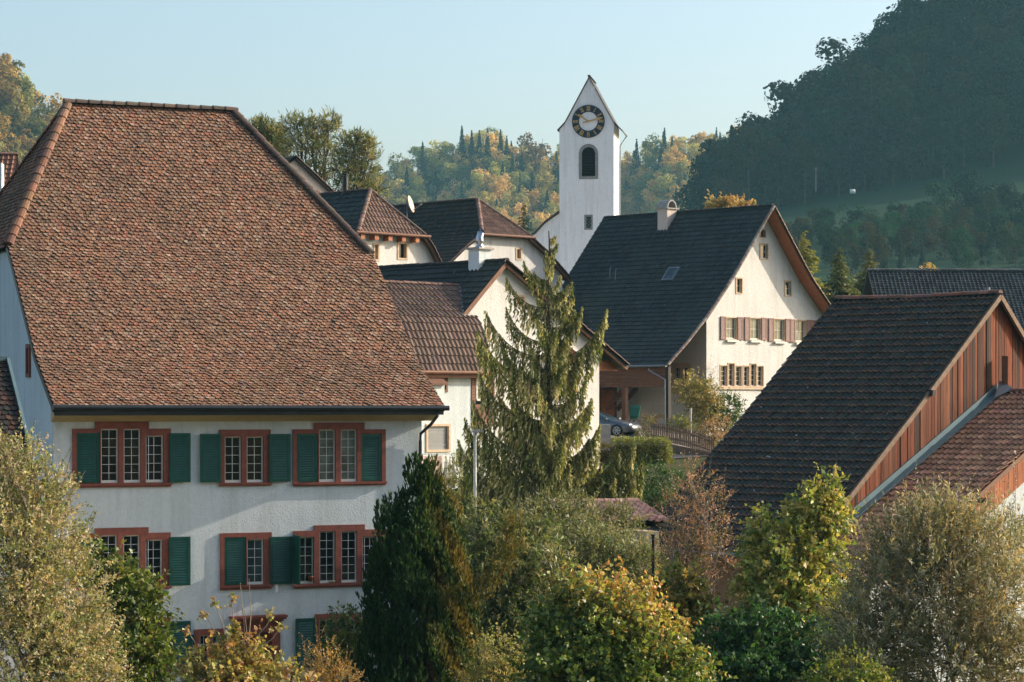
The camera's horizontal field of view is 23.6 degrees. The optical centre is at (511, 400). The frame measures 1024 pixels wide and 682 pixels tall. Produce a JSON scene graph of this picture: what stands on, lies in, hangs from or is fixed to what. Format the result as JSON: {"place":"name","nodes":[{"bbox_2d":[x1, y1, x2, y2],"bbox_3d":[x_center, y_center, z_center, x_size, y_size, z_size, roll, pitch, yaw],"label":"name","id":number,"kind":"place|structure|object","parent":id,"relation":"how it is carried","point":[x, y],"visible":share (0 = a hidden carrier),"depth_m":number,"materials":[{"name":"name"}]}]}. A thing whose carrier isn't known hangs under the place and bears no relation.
{"place":"outdoors","nodes":[
{"label":"outdoors","id":0,"kind":"place"},
{"bbox_2d":[0,105,34,151],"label":"hill","id":1,"kind":"structure","parent":0,"point":[19,131],"depth_m":891.69,"materials":[{"name":"green plant"}]},
{"bbox_2d":[0,53,62,163],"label":"forest","id":2,"kind":"object","parent":1,"relation":"on","point":[18,102],"visible":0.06,"depth_m":885.25,"materials":[{"name":"green plant"}]},
{"bbox_2d":[0,0,926,190],"label":"sky","id":3,"kind":"structure","parent":0,"point":[409,73],"materials":[{"name":"blue"}]},
{"bbox_2d":[225,433,722,681],"bbox_3d":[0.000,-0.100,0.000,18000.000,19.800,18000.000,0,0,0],"label":"ground","id":4,"kind":"structure","parent":0,"point":[681,463],"depth_m":102.12,"materials":[{"name":"green plant"}]},
{"bbox_2d":[0,152,18,190],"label":"tiled house","id":5,"kind":"structure","parent":4,"relation":"on","point":[9,163],"depth_m":113.64,"materials":[{"name":"brown tile"}]},
{"bbox_2d":[0,356,43,681],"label":"outbuilding","id":6,"kind":"structure","parent":4,"relation":"on","point":[10,406],"depth_m":66.16,"materials":[{"name":"paint"}]},
{"bbox_2d":[0,410,145,681],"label":"pale tree","id":7,"kind":"object","parent":4,"relation":"on","point":[23,609],"visible":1,"depth_m":43.42,"materials":[{"name":"green plant"}]},
{"bbox_2d":[73,533,193,681],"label":"leafy shrub","id":8,"kind":"object","parent":4,"relation":"on","point":[143,619],"visible":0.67,"depth_m":51.66,"materials":[{"name":"green plant"}]},
{"bbox_2d":[0,98,449,681],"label":"manor house","id":9,"kind":"structure","parent":4,"relation":"on","point":[226,388],"depth_m":74.86,"materials":[{"name":"tile"}]},
{"bbox_2d":[25,344,30,376],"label":"window","id":10,"kind":"structure","parent":9,"relation":"in","point":[27,346],"depth_m":73.88,"materials":[{"name":"red paint"}]},
{"bbox_2d":[71,527,171,591],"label":"window","id":11,"kind":"structure","parent":9,"relation":"in","point":[137,538],"depth_m":72.03,"materials":[{"name":"red paint"}]},
{"bbox_2d":[72,422,171,487],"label":"window","id":12,"kind":"structure","parent":9,"relation":"in","point":[123,445],"depth_m":71.94,"materials":[{"name":"red paint"}]},
{"bbox_2d":[194,628,225,670],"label":"window","id":13,"kind":"structure","parent":9,"relation":"in","point":[200,634],"depth_m":72.84,"materials":[{"name":"red paint"}]},
{"bbox_2d":[219,429,271,485],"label":"window","id":14,"kind":"structure","parent":9,"relation":"in","point":[244,459],"depth_m":73.29,"materials":[{"name":"red paint"}]},
{"bbox_2d":[220,532,272,589],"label":"window","id":15,"kind":"structure","parent":9,"relation":"in","point":[258,543],"depth_m":73.47,"materials":[{"name":"red paint"}]},
{"bbox_2d":[243,632,269,678],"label":"door","id":16,"kind":"structure","parent":9,"relation":"in","point":[263,634],"depth_m":73.66,"materials":[{"name":"brown wood"}]},
{"bbox_2d":[315,613,360,673],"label":"window","id":17,"kind":"structure","parent":9,"relation":"in","point":[319,629],"depth_m":74.33,"materials":[{"name":"red paint"}]},
{"bbox_2d":[292,422,386,485],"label":"window","id":18,"kind":"structure","parent":9,"relation":"in","point":[339,443],"depth_m":74.46,"materials":[{"name":"red paint"}]},
{"bbox_2d":[293,524,385,588],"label":"window","id":19,"kind":"structure","parent":9,"relation":"in","point":[328,553],"depth_m":74.42,"materials":[{"name":"red paint"}]},
{"bbox_2d":[165,583,321,681],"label":"young maple","id":20,"kind":"object","parent":4,"relation":"on","point":[250,662],"visible":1,"depth_m":39.76,"materials":[{"name":"yellow plant"}]},
{"bbox_2d":[247,111,294,155],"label":"tree","id":21,"kind":"object","parent":4,"relation":"on","point":[266,129],"visible":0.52,"depth_m":171.42,"materials":[{"name":"green plant"}]},
{"bbox_2d":[269,105,344,182],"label":"deciduous tree","id":22,"kind":"object","parent":4,"relation":"on","point":[315,138],"visible":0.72,"depth_m":164.63,"materials":[{"name":"green plant"}]},
{"bbox_2d":[284,155,333,192],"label":"house","id":23,"kind":"structure","parent":4,"relation":"on","point":[315,181],"depth_m":150.62,"materials":[{"name":"paint"}]},
{"bbox_2d":[295,615,363,681],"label":"feathery perennial","id":24,"kind":"object","parent":4,"relation":"on","point":[325,675],"visible":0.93,"depth_m":41.91,"materials":[{"name":"brown plant"}]},
{"bbox_2d":[314,600,373,681],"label":"laurel shrub","id":25,"kind":"object","parent":4,"relation":"on","point":[347,635],"visible":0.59,"depth_m":61.78,"materials":[{"name":"green plant"}]},
{"bbox_2d":[321,125,394,199],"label":"deciduous tree","id":26,"kind":"object","parent":4,"relation":"on","point":[359,150],"visible":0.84,"depth_m":162.61,"materials":[{"name":"green plant"}]},
{"bbox_2d":[319,174,441,265],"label":"village house","id":27,"kind":"structure","parent":4,"relation":"on","point":[386,231],"depth_m":125.28,"materials":[{"name":"brown tile"}]},
{"bbox_2d":[397,242,407,259],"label":"window","id":28,"kind":"structure","parent":27,"relation":"in","point":[402,247],"depth_m":125.71,"materials":[{"name":"beige stone"}]},
{"bbox_2d":[384,280,494,488],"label":"house wing","id":29,"kind":"structure","parent":4,"relation":"on","point":[440,328],"depth_m":92.85,"materials":[{"name":"brown tile"}]},
{"bbox_2d":[426,424,450,451],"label":"window","id":30,"kind":"structure","parent":29,"relation":"in","point":[438,437],"depth_m":92.31,"materials":[{"name":"beige stone"}]},
{"bbox_2d":[352,450,537,681],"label":"yew tree","id":31,"kind":"object","parent":4,"relation":"on","point":[409,553],"visible":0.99,"depth_m":56.09,"materials":[{"name":"green plant"}]},
{"bbox_2d":[442,449,499,495],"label":"garden bush","id":32,"kind":"object","parent":4,"relation":"on","point":[453,476],"visible":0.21,"depth_m":90.74,"materials":[{"name":"green plant"}]},
{"bbox_2d":[471,430,482,537],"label":"street lamp","id":33,"kind":"object","parent":4,"relation":"on","point":[474,432],"visible":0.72,"depth_m":81.95,"materials":[{"name":"grey metal"}]},
{"bbox_2d":[392,197,571,292],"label":"village house","id":34,"kind":"structure","parent":4,"relation":"on","point":[452,227],"depth_m":140.67,"materials":[{"name":"brown tile"}]},
{"bbox_2d":[446,613,533,681],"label":"pale shrub","id":35,"kind":"object","parent":4,"relation":"on","point":[490,663],"visible":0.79,"depth_m":49.90,"materials":[{"name":"green plant"}]},
{"bbox_2d":[378,228,629,478],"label":"gabled house","id":36,"kind":"structure","parent":4,"relation":"on","point":[479,275],"depth_m":96.70,"materials":[{"name":"paint"}]},
{"bbox_2d":[441,475,592,681],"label":"willow leaved tree","id":37,"kind":"object","parent":4,"relation":"on","point":[530,579],"visible":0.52,"depth_m":62.66,"materials":[{"name":"green plant"}]},
{"bbox_2d":[453,231,644,525],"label":"weeping conifer","id":38,"kind":"object","parent":4,"relation":"on","point":[539,463],"visible":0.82,"depth_m":87.76,"materials":[{"name":"green plant"}]},
{"bbox_2d":[532,75,626,283],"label":"church","id":39,"kind":"structure","parent":4,"relation":"on","point":[589,170],"depth_m":189.78,"materials":[{"name":"paint"}]},
{"bbox_2d":[584,215,592,229],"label":"window","id":40,"kind":"structure","parent":39,"relation":"in","point":[588,219],"depth_m":189.68,"materials":[{"name":"grey stone"}]},
{"bbox_2d":[503,461,673,652],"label":"grey olive tree","id":41,"kind":"object","parent":4,"relation":"on","point":[613,543],"visible":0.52,"depth_m":67.16,"materials":[{"name":"green plant"}]},
{"bbox_2d":[524,498,668,681],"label":"garden shed","id":42,"kind":"structure","parent":4,"relation":"on","point":[646,509],"depth_m":71.42,"materials":[{"name":"brown tile"}]},
{"bbox_2d":[599,424,610,455],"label":"concrete planter","id":43,"kind":"object","parent":4,"relation":"on","point":[605,434],"visible":0.16,"depth_m":112.00,"materials":[{"name":"grey concrete"}]},
{"bbox_2d":[599,439,614,462],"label":"clipped hedge","id":44,"kind":"object","parent":4,"relation":"on","point":[604,455],"visible":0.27,"depth_m":106.51,"materials":[{"name":"green plant"}]},
{"bbox_2d":[492,546,737,681],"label":"orange maple","id":45,"kind":"object","parent":4,"relation":"on","point":[610,636],"visible":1,"depth_m":47.20,"materials":[{"name":"green plant"}]},
{"bbox_2d":[590,450,691,512],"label":"garden bush","id":46,"kind":"object","parent":4,"relation":"on","point":[650,489],"visible":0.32,"depth_m":91.72,"materials":[{"name":"green plant"}]},
{"bbox_2d":[610,433,673,464],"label":"clipped hedge","id":47,"kind":"object","parent":4,"relation":"on","point":[642,449],"visible":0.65,"depth_m":106.08,"materials":[{"name":"green plant"}]},
{"bbox_2d":[611,436,681,445],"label":"parking slab","id":48,"kind":"structure","parent":4,"relation":"on","point":[625,437],"depth_m":122.75,"materials":[{"name":"concrete"}]},
{"bbox_2d":[599,412,640,436],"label":"parked car","id":49,"kind":"object","parent":48,"relation":"on","point":[620,427],"visible":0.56,"depth_m":125.09,"materials":[{"name":"blue metal"}]},
{"bbox_2d":[630,402,640,422],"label":"wheelie bin","id":50,"kind":"object","parent":48,"relation":"on","point":[634,411],"visible":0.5,"depth_m":130.95,"materials":[{"name":"paint"}]},
{"bbox_2d":[631,429,712,454],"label":"retaining wall","id":51,"kind":"structure","parent":4,"relation":"on","point":[677,449],"depth_m":115.89,"materials":[{"name":"grey concrete"}]},
{"bbox_2d":[650,422,713,453],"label":"picket fence","id":52,"kind":"object","parent":51,"relation":"on","point":[702,441],"visible":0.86,"depth_m":115.05,"materials":[{"name":"brown wood"}]},
{"bbox_2d":[636,537,727,678],"bbox_3d":[3.732,6.359,54.980,2.261,6.556,2.045,0,0,0],"label":"olive sapling","id":53,"kind":"object","parent":4,"relation":"on","point":[687,599],"visible":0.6,"depth_m":54.67,"materials":[{"name":"green plant"}]},
{"bbox_2d":[562,200,830,435],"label":"farmhouse","id":54,"kind":"object","parent":4,"relation":"on","point":[738,295],"visible":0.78,"depth_m":138.29,"materials":[{"name":"tile"}]},
{"bbox_2d":[599,387,616,417],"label":"door","id":55,"kind":"structure","parent":54,"relation":"in","point":[604,398],"depth_m":140.17,"materials":[{"name":"orange wood"}]},
{"bbox_2d":[661,267,680,280],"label":"roof window","id":56,"kind":"structure","parent":54,"relation":"in","point":[671,272],"depth_m":138.67,"materials":[{"name":"blue glass"}]},
{"bbox_2d":[671,363,690,393],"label":"window","id":57,"kind":"structure","parent":54,"relation":"in","point":[677,369],"depth_m":136.52,"materials":[{"name":"stone"}]},
{"bbox_2d":[720,365,727,386],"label":"window","id":58,"kind":"structure","parent":54,"relation":"in","point":[723,368],"depth_m":136.22,"materials":[{"name":"beige stone"}]},
{"bbox_2d":[728,363,734,386],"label":"window","id":59,"kind":"structure","parent":54,"relation":"in","point":[731,366],"depth_m":136.69,"materials":[{"name":"beige stone"}]},
{"bbox_2d":[726,317,738,341],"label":"window","id":60,"kind":"structure","parent":54,"relation":"in","point":[731,322],"depth_m":136.69,"materials":[{"name":"beige glass"}]},
{"bbox_2d":[735,365,741,386],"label":"window","id":61,"kind":"structure","parent":54,"relation":"in","point":[738,368],"depth_m":137.12,"materials":[{"name":"beige stone"}]},
{"bbox_2d":[743,365,749,386],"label":"window","id":62,"kind":"structure","parent":54,"relation":"in","point":[746,368],"depth_m":137.59,"materials":[{"name":"beige wood"}]},
{"bbox_2d":[750,363,756,386],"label":"window","id":63,"kind":"structure","parent":54,"relation":"in","point":[753,366],"depth_m":138.03,"materials":[{"name":"beige stone"}]},
{"bbox_2d":[750,317,762,342],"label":"window","id":64,"kind":"structure","parent":54,"relation":"in","point":[755,323],"depth_m":138.16,"materials":[{"name":"beige glass"}]},
{"bbox_2d":[757,365,763,386],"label":"window","id":65,"kind":"structure","parent":54,"relation":"in","point":[760,368],"depth_m":138.47,"materials":[{"name":"beige stone"}]},
{"bbox_2d":[760,243,768,259],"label":"window","id":66,"kind":"structure","parent":54,"relation":"in","point":[764,247],"depth_m":138.74,"materials":[{"name":"beige stone"}]},
{"bbox_2d":[774,318,786,343],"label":"window","id":67,"kind":"structure","parent":54,"relation":"in","point":[779,324],"depth_m":139.69,"materials":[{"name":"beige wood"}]},
{"bbox_2d":[784,280,791,296],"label":"window","id":68,"kind":"structure","parent":54,"relation":"in","point":[787,283],"depth_m":140.23,"materials":[{"name":"beige stone"}]},
{"bbox_2d":[795,320,806,344],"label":"window","id":69,"kind":"structure","parent":54,"relation":"in","point":[801,325],"depth_m":141.09,"materials":[{"name":"beige wood"}]},
{"bbox_2d":[637,434,756,670],"bbox_3d":[4.507,5.204,59.973,2.351,8.845,2.302,0,0,41],"label":"russet tree","id":70,"kind":"object","parent":4,"relation":"on","point":[697,542],"visible":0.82,"depth_m":59.88,"materials":[{"name":"brown plant"}]},
{"bbox_2d":[670,367,730,439],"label":"garden tree","id":71,"kind":"object","parent":4,"relation":"on","point":[703,403],"visible":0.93,"depth_m":120.77,"materials":[{"name":"green plant"}]},
{"bbox_2d":[691,412,733,446],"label":"russet bush","id":72,"kind":"object","parent":4,"relation":"on","point":[716,432],"visible":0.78,"depth_m":118.11,"materials":[{"name":"brown plant"}]},
{"bbox_2d":[702,383,747,440],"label":"round shrub","id":73,"kind":"object","parent":4,"relation":"on","point":[735,416],"visible":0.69,"depth_m":121.56,"materials":[{"name":"green plant"}]},
{"bbox_2d":[703,189,756,208],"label":"autumn tree","id":74,"kind":"object","parent":4,"relation":"on","point":[726,201],"visible":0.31,"depth_m":174.46,"materials":[{"name":"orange plant"}]},
{"bbox_2d":[683,582,874,681],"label":"shady shrub","id":75,"kind":"object","parent":4,"relation":"on","point":[779,660],"visible":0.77,"depth_m":52.36,"materials":[{"name":"green plant"}]},
{"bbox_2d":[725,454,864,681],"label":"green maple","id":76,"kind":"object","parent":4,"relation":"on","point":[802,575],"visible":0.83,"depth_m":55.42,"materials":[{"name":"green plant"}]},
{"bbox_2d":[798,230,833,298],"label":"spruce tree","id":77,"kind":"object","parent":4,"relation":"on","point":[811,259],"visible":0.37,"depth_m":149.76,"materials":[{"name":"green plant"}]},
{"bbox_2d":[646,290,1023,681],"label":"barn","id":78,"kind":"structure","parent":4,"relation":"on","point":[873,392],"depth_m":76.75,"materials":[{"name":"tile"}]},
{"bbox_2d":[820,247,860,302],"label":"spruce tree","id":79,"kind":"object","parent":4,"relation":"on","point":[840,287],"visible":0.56,"depth_m":145.82,"materials":[{"name":"green plant"}]},
{"bbox_2d":[797,625,902,681],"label":"green shrub","id":80,"kind":"object","parent":4,"relation":"on","point":[864,674],"visible":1,"depth_m":42.94,"materials":[{"name":"green plant"}]},
{"bbox_2d":[847,248,879,295],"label":"spruce tree","id":81,"kind":"object","parent":4,"relation":"on","point":[858,285],"visible":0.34,"depth_m":157.83,"materials":[{"name":"green plant"}]},
{"bbox_2d":[800,446,1023,681],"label":"silver leaved willow","id":82,"kind":"object","parent":4,"relation":"on","point":[947,556],"visible":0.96,"depth_m":45.08,"materials":[{"name":"green plant"}]},
{"bbox_2d":[813,380,1023,681],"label":"barn annex","id":83,"kind":"object","parent":4,"relation":"on","point":[988,426],"visible":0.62,"depth_m":73.75,"materials":[{"name":"brown tile"}]},
{"bbox_2d":[863,268,1023,329],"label":"long roofed house","id":84,"kind":"structure","parent":4,"relation":"on","point":[1009,283],"depth_m":153.94,"materials":[{"name":"tile"}]},
{"bbox_2d":[517,205,533,233],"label":"dark conifer","id":85,"kind":"object","parent":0,"point":[523,222],"visible":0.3,"depth_m":214.95,"materials":[{"name":"green plant"}]},
{"bbox_2d":[391,158,690,231],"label":"hill","id":86,"kind":"structure","parent":0,"point":[470,187],"depth_m":1331.54,"materials":[{"name":"green plant"}]},
{"bbox_2d":[417,141,427,178],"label":"skyline conifer","id":87,"kind":"object","parent":86,"relation":"on","point":[422,160],"visible":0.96,"depth_m":1334.12,"materials":[{"name":"green plant"}]},
{"bbox_2d":[455,125,467,162],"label":"skyline conifer","id":88,"kind":"object","parent":86,"relation":"on","point":[461,143],"visible":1,"depth_m":1334.26,"materials":[{"name":"green plant"}]},
{"bbox_2d":[468,130,476,168],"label":"skyline conifer","id":89,"kind":"object","parent":86,"relation":"on","point":[471,147],"visible":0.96,"depth_m":1334.25,"materials":[{"name":"green plant"}]},
{"bbox_2d":[514,132,542,174],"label":"skyline tree","id":90,"kind":"object","parent":86,"relation":"on","point":[533,149],"visible":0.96,"depth_m":1327.87,"materials":[{"name":"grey plant"}]},
{"bbox_2d":[525,138,558,185],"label":"skyline tree","id":91,"kind":"object","parent":86,"relation":"on","point":[542,146],"visible":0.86,"depth_m":1329.02,"materials":[{"name":"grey plant"}]},
{"bbox_2d":[367,116,748,232],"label":"forest","id":92,"kind":"object","parent":86,"relation":"on","point":[492,188],"visible":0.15,"depth_m":1317.75,"materials":[{"name":"green plant"}]},
{"bbox_2d":[635,411,658,437],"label":"flowering bush","id":93,"kind":"object","parent":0,"point":[646,434],"visible":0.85,"depth_m":123.21,"materials":[{"name":"green plant"}]},
{"bbox_2d":[666,412,698,439],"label":"garden bush","id":94,"kind":"object","parent":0,"point":[685,421],"visible":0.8,"depth_m":119.38,"materials":[{"name":"green plant"}]},
{"bbox_2d":[763,1,1023,297],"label":"hill","id":95,"kind":"structure","parent":0,"point":[1008,168],"depth_m":689.96,"materials":[{"name":"green plant"}]},
{"bbox_2d":[713,178,748,200],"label":"hillside tree","id":96,"kind":"object","parent":95,"relation":"on","point":[725,189],"visible":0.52,"depth_m":689.32,"materials":[{"name":"green plant"}]},
{"bbox_2d":[740,119,788,138],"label":"hillside tree","id":97,"kind":"object","parent":95,"relation":"on","point":[762,124],"visible":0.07,"depth_m":733.61,"materials":[{"name":"green plant"}]},
{"bbox_2d":[763,80,820,155],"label":"hillside tree","id":98,"kind":"object","parent":95,"relation":"on","point":[781,91],"visible":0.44,"depth_m":739.16,"materials":[{"name":"green plant"}]},
{"bbox_2d":[790,37,863,99],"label":"hillside tree","id":99,"kind":"object","parent":95,"relation":"on","point":[813,75],"visible":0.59,"depth_m":749.32,"materials":[{"name":"green plant"}]},
{"bbox_2d":[672,0,1023,210],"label":"forest","id":100,"kind":"object","parent":95,"relation":"on","point":[784,161],"visible":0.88,"depth_m":709.06,"materials":[{"name":"green plant"}]},
{"bbox_2d":[835,203,867,231],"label":"meadow tree","id":101,"kind":"object","parent":95,"relation":"on","point":[857,207],"visible":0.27,"depth_m":599.66,"materials":[{"name":"green plant"}]},
{"bbox_2d":[878,0,930,69],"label":"hillside tree","id":102,"kind":"object","parent":95,"relation":"on","point":[904,13],"visible":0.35,"depth_m":751.79,"materials":[{"name":"green plant"}]},
{"bbox_2d":[887,201,921,223],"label":"meadow tree","id":103,"kind":"object","parent":95,"relation":"on","point":[910,211],"visible":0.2,"depth_m":599.44,"materials":[{"name":"green plant"}]},
{"bbox_2d":[789,190,1023,272],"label":"forest","id":104,"kind":"object","parent":95,"relation":"on","point":[953,230],"visible":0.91,"depth_m":523.92,"materials":[{"name":"green plant"}]},
{"bbox_2d":[907,181,959,218],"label":"meadow tree","id":105,"kind":"object","parent":95,"relation":"on","point":[942,198],"visible":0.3,"depth_m":608.98,"materials":[{"name":"green plant"}]},
{"bbox_2d":[948,170,986,215],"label":"meadow tree","id":106,"kind":"object","parent":95,"relation":"on","point":[969,186],"visible":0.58,"depth_m":607.89,"materials":[{"name":"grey plant"}]},
{"bbox_2d":[975,183,1023,215],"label":"meadow tree","id":107,"kind":"object","parent":95,"relation":"on","point":[1006,188],"visible":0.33,"depth_m":603.45,"materials":[{"name":"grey plant"}]},
{"bbox_2d":[997,191,1023,221],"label":"meadow tree","id":108,"kind":"object","parent":95,"relation":"on","point":[1015,203],"visible":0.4,"depth_m":588.93,"materials":[{"name":"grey plant"}]},
{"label":"clothes line","id":109,"kind":"object","parent":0,"visible":0},
{"bbox_2d":[443,455,455,487],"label":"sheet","id":110,"kind":"object","parent":109,"relation":"hanging from","point":[449,459],"visible":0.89,"depth_m":91.00,"materials":[{"name":"fabric"}]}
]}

